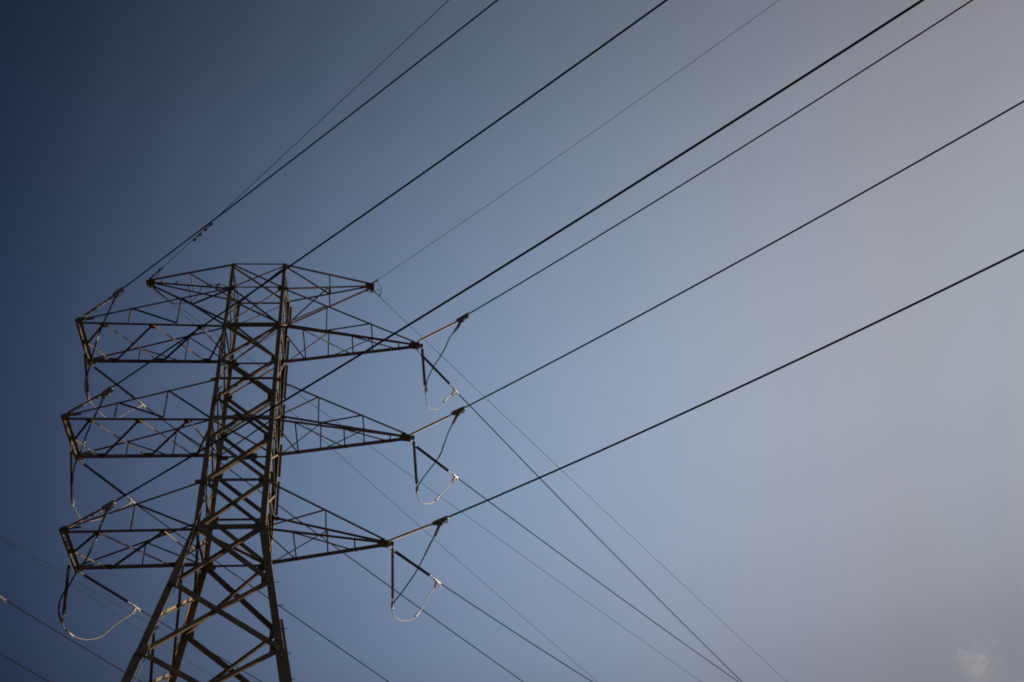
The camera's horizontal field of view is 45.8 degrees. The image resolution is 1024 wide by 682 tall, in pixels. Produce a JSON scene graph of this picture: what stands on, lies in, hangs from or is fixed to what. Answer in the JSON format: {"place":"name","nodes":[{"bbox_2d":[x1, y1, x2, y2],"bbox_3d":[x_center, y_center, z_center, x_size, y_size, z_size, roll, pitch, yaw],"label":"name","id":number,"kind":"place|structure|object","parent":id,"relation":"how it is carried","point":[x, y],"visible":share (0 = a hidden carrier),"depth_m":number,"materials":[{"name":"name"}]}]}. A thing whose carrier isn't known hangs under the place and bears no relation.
{"place":"outdoors","nodes":[
{"label":"outdoors","id":0,"kind":"place"},
{"bbox_2d":[0,653,49,681],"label":"conductor","id":1,"kind":"object","parent":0,"point":[24,667],"visible":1,"depth_m":87.74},
{"bbox_2d":[2,538,211,675],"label":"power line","id":2,"kind":"object","parent":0,"point":[94,600],"visible":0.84,"depth_m":127.44,"materials":[{"name":"grey metal"}]},
{"bbox_2d":[1,536,254,681],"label":"earth wire","id":3,"kind":"object","parent":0,"point":[97,593],"visible":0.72,"depth_m":127.29,"materials":[{"name":"grey metal"}]},
{"bbox_2d":[0,0,1023,681],"label":"sky","id":4,"kind":"structure","parent":0,"point":[852,510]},
{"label":"strain insulator","id":5,"kind":"object","parent":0,"visible":0},
{"bbox_2d":[0,596,141,681],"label":"conductor","id":6,"kind":"object","parent":5,"relation":"attached to","point":[2,599],"visible":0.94,"depth_m":93.36,"materials":[{"name":"metal"}]},
{"label":"ground","id":7,"kind":"structure","parent":0,"visible":0},
{"bbox_2d":[59,263,422,681],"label":"transmission tower","id":8,"kind":"structure","parent":7,"relation":"on","point":[207,525],"depth_m":51.14,"materials":[{"name":"metal"}]},
{"bbox_2d":[61,552,70,625],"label":"jumper insulator","id":9,"kind":"object","parent":8,"relation":"hanging from","point":[65,595],"visible":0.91,"depth_m":46.45,"materials":[{"name":"ceramic"}]},
{"bbox_2d":[58,524,131,639],"bbox_3d":[-16.302,9.923,47.264,1.820,3.356,7.140,0,-42,-5],"label":"jumper cable","id":10,"kind":"object","parent":9,"relation":"hanging from","point":[65,590],"visible":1,"depth_m":45.69,"materials":[{"name":"metal"}]},
{"bbox_2d":[70,440,74,506],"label":"jumper insulator","id":11,"kind":"object","parent":8,"relation":"hanging from","point":[71,468],"visible":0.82,"depth_m":50.67,"materials":[{"name":"ceramic"}]},
{"bbox_2d":[71,405,127,521],"bbox_3d":[-17.445,5.692,50.945,1.434,3.263,7.137,0,-42,-5],"label":"jumper cable","id":12,"kind":"object","parent":11,"relation":"hanging from","point":[76,462],"visible":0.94,"depth_m":49.51,"materials":[{"name":"metal"}]},
{"bbox_2d":[67,508,101,527],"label":"strain insulator","id":13,"kind":"object","parent":8,"relation":"attached to","point":[85,517],"visible":1,"depth_m":46.32,"materials":[{"name":"ceramic"}]},
{"bbox_2d":[101,0,924,523],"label":"conductor","id":14,"kind":"object","parent":13,"relation":"attached to","point":[109,506],"visible":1,"depth_m":35.39,"materials":[{"name":"metal"}]},
{"bbox_2d":[67,393,102,412],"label":"strain insulator","id":15,"kind":"object","parent":8,"relation":"attached to","point":[85,403],"visible":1,"depth_m":50.03,"materials":[{"name":"ceramic"}]},
{"bbox_2d":[99,0,667,404],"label":"conductor","id":16,"kind":"object","parent":15,"relation":"attached to","point":[108,391],"visible":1,"depth_m":40.90,"materials":[{"name":"metal"}]},
{"bbox_2d":[83,344,89,399],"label":"jumper insulator","id":17,"kind":"object","parent":8,"relation":"hanging from","point":[87,379],"visible":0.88,"depth_m":54.06,"materials":[{"name":"ceramic"}]},
{"bbox_2d":[84,305,133,417],"bbox_3d":[-18.168,1.589,54.632,1.429,3.363,7.123,0,-42,-5],"label":"jumper cable","id":18,"kind":"object","parent":17,"relation":"attached to","point":[91,361],"visible":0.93,"depth_m":53.14,"materials":[{"name":"metal"}]},
{"bbox_2d":[82,295,113,317],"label":"strain insulator","id":19,"kind":"object","parent":8,"relation":"attached to","point":[98,306],"visible":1,"depth_m":53.72,"materials":[{"name":"ceramic"}]},
{"bbox_2d":[111,0,497,304],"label":"conductor","id":20,"kind":"object","parent":19,"relation":"attached to","point":[118,292],"visible":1,"depth_m":46.95,"materials":[{"name":"metal"}]},
{"bbox_2d":[79,458,128,497],"bbox_3d":[-18.025,6.054,53.520,0.136,0.534,2.989,-26,-46,22],"label":"strain insulator","id":21,"kind":"object","parent":8,"relation":"attached to","point":[104,479],"visible":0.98,"depth_m":53.45,"materials":[{"name":"plastic"}]},
{"bbox_2d":[127,497,388,681],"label":"conductor","id":22,"kind":"object","parent":21,"relation":"attached to","point":[131,502],"visible":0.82,"depth_m":59.51,"materials":[{"name":"metal"}]},
{"bbox_2d":[79,570,131,604],"bbox_3d":[-16.756,10.133,49.905,0.136,0.347,2.928,-26,-46,22],"label":"strain insulator","id":23,"kind":"object","parent":8,"relation":"attached to","point":[105,588],"visible":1,"depth_m":49.86,"materials":[{"name":"ceramic"}]},
{"bbox_2d":[131,604,261,681],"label":"conductor","id":24,"kind":"object","parent":23,"relation":"attached to","point":[135,608],"visible":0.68,"depth_m":51.40,"materials":[{"name":"metal"}]},
{"bbox_2d":[91,363,138,401],"bbox_3d":[-18.724,1.954,57.202,0.136,0.427,3.094,-26,-46,22],"label":"strain insulator","id":25,"kind":"object","parent":8,"relation":"attached to","point":[114,382],"visible":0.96,"depth_m":57.06,"materials":[{"name":"plastic"}]},
{"bbox_2d":[137,401,523,681],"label":"conductor","id":26,"kind":"object","parent":25,"relation":"attached to","point":[141,404],"visible":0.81,"depth_m":67.53,"materials":[{"name":"metal"}]},
{"bbox_2d":[134,280,235,681],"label":"down lead cable","id":27,"kind":"object","parent":8,"relation":"attached to","point":[206,499],"visible":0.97,"depth_m":49.43,"materials":[{"name":"metal"}]},
{"bbox_2d":[149,0,448,279],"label":"earth wire","id":28,"kind":"object","parent":8,"relation":"attached to","point":[195,239],"visible":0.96,"depth_m":52.77,"materials":[{"name":"metal"}]},
{"bbox_2d":[153,287,597,681],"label":"earth wire","id":29,"kind":"object","parent":8,"relation":"attached to","point":[154,288],"visible":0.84,"depth_m":69.82,"materials":[{"name":"metal"}]},
{"bbox_2d":[391,546,394,609],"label":"jumper insulator","id":30,"kind":"object","parent":8,"relation":"hanging from","point":[392,575],"visible":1,"depth_m":48.17,"materials":[{"name":"ceramic"}]},
{"bbox_2d":[392,537,433,620],"bbox_3d":[-3.866,9.747,48.712,1.918,2.600,4.686,0,-42,-5],"label":"jumper cable","id":31,"kind":"object","parent":30,"relation":"hanging from","point":[415,616],"visible":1,"depth_m":47.73,"materials":[{"name":"metal"}]},
{"bbox_2d":[387,545,433,578],"bbox_3d":[-4.184,9.171,50.191,0.136,0.171,3.201,-26,-46,22],"label":"strain insulator","id":32,"kind":"object","parent":8,"relation":"attached to","point":[411,562],"visible":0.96,"depth_m":50.16,"materials":[{"name":"plastic"}]},
{"bbox_2d":[433,578,592,681],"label":"conductor","id":33,"kind":"object","parent":32,"relation":"attached to","point":[437,583],"visible":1,"depth_m":54.03,"materials":[{"name":"metal"}]},
{"bbox_2d":[389,523,432,540],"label":"strain insulator","id":34,"kind":"object","parent":8,"relation":"attached to","point":[411,532],"visible":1,"depth_m":48.55,"materials":[{"name":"ceramic"}]},
{"bbox_2d":[432,249,1023,537],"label":"conductor","id":35,"kind":"object","parent":34,"relation":"attached to","point":[440,522],"visible":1,"depth_m":40.77,"materials":[{"name":"metal"}]},
{"bbox_2d":[412,439,418,493],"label":"jumper insulator","id":36,"kind":"object","parent":8,"relation":"hanging from","point":[415,464],"visible":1,"depth_m":51.83,"materials":[{"name":"plastic"}]},
{"bbox_2d":[417,425,451,503],"bbox_3d":[-3.258,5.694,52.411,1.780,2.786,4.697,0,-42,-5],"label":"jumper cable","id":37,"kind":"object","parent":36,"relation":"hanging from","point":[436,499],"visible":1,"depth_m":51.40,"materials":[{"name":"metal"}]},
{"bbox_2d":[421,347,427,393],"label":"jumper insulator","id":38,"kind":"object","parent":8,"relation":"hanging from","point":[423,367],"visible":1,"depth_m":55.48,"materials":[{"name":"plastic"}]},
{"bbox_2d":[425,333,452,409],"bbox_3d":[-3.268,1.648,55.931,1.503,2.560,4.119,0,-42,-5],"label":"jumper cable","id":39,"kind":"object","parent":38,"relation":"hanging from","point":[431,371],"visible":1,"depth_m":55.03,"materials":[{"name":"metal"}]},
{"bbox_2d":[160,293,700,681],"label":"earth wire","id":40,"kind":"object","parent":8,"relation":"attached to","point":[438,495],"visible":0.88,"depth_m":70.62,"materials":[{"name":"metal"}]},
{"bbox_2d":[409,439,452,474],"bbox_3d":[-3.594,5.199,53.925,0.136,0.212,3.311,-26,-46,22],"label":"strain insulator","id":41,"kind":"object","parent":8,"relation":"attached to","point":[431,458],"visible":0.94,"depth_m":53.87,"materials":[{"name":"ceramic"}]},
{"bbox_2d":[451,474,738,681],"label":"conductor","id":42,"kind":"object","parent":41,"relation":"attached to","point":[454,479],"visible":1,"depth_m":60.95,"materials":[{"name":"metal"}]},
{"bbox_2d":[410,414,451,434],"bbox_3d":[-3.518,3.625,52.313,2.638,0.380,0.140,-32,-49,27],"label":"strain insulator","id":43,"kind":"object","parent":8,"relation":"attached to","point":[430,424],"visible":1,"depth_m":52.28,"materials":[{"name":"plastic"}]},
{"bbox_2d":[451,100,1023,424],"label":"conductor","id":44,"kind":"object","parent":43,"relation":"attached to","point":[458,412],"visible":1,"depth_m":44.43,"materials":[{"name":"metal"}]},
{"bbox_2d":[417,346,452,387],"bbox_3d":[-3.616,1.259,57.220,0.136,0.632,2.867,-26,-46,22],"label":"strain insulator","id":45,"kind":"object","parent":8,"relation":"attached to","point":[435,369],"visible":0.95,"depth_m":57.13,"materials":[{"name":"ceramic"}]},
{"bbox_2d":[451,387,741,681],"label":"conductor","id":46,"kind":"object","parent":45,"relation":"attached to","point":[454,392],"visible":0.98,"depth_m":65.35,"materials":[{"name":"metal"}]},
{"bbox_2d":[417,321,456,341],"bbox_3d":[-3.464,-0.439,56.049,2.581,0.462,0.140,-32,-49,27],"label":"strain insulator","id":47,"kind":"object","parent":8,"relation":"attached to","point":[437,331],"visible":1,"depth_m":55.99,"materials":[{"name":"ceramic"}]},
{"bbox_2d":[453,0,972,332],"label":"conductor","id":48,"kind":"object","parent":47,"relation":"attached to","point":[461,319],"visible":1,"depth_m":48.38,"materials":[{"name":"metal"}]},
{"bbox_2d":[370,0,778,283],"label":"earth wire","id":49,"kind":"object","parent":8,"relation":"attached to","point":[576,143],"visible":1,"depth_m":52.21,"materials":[{"name":"metal"}]},
{"bbox_2d":[372,290,785,680],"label":"earth wire","id":50,"kind":"object","parent":8,"relation":"attached to","point":[568,476],"visible":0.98,"depth_m":68.46,"materials":[{"name":"metal"}]}
]}

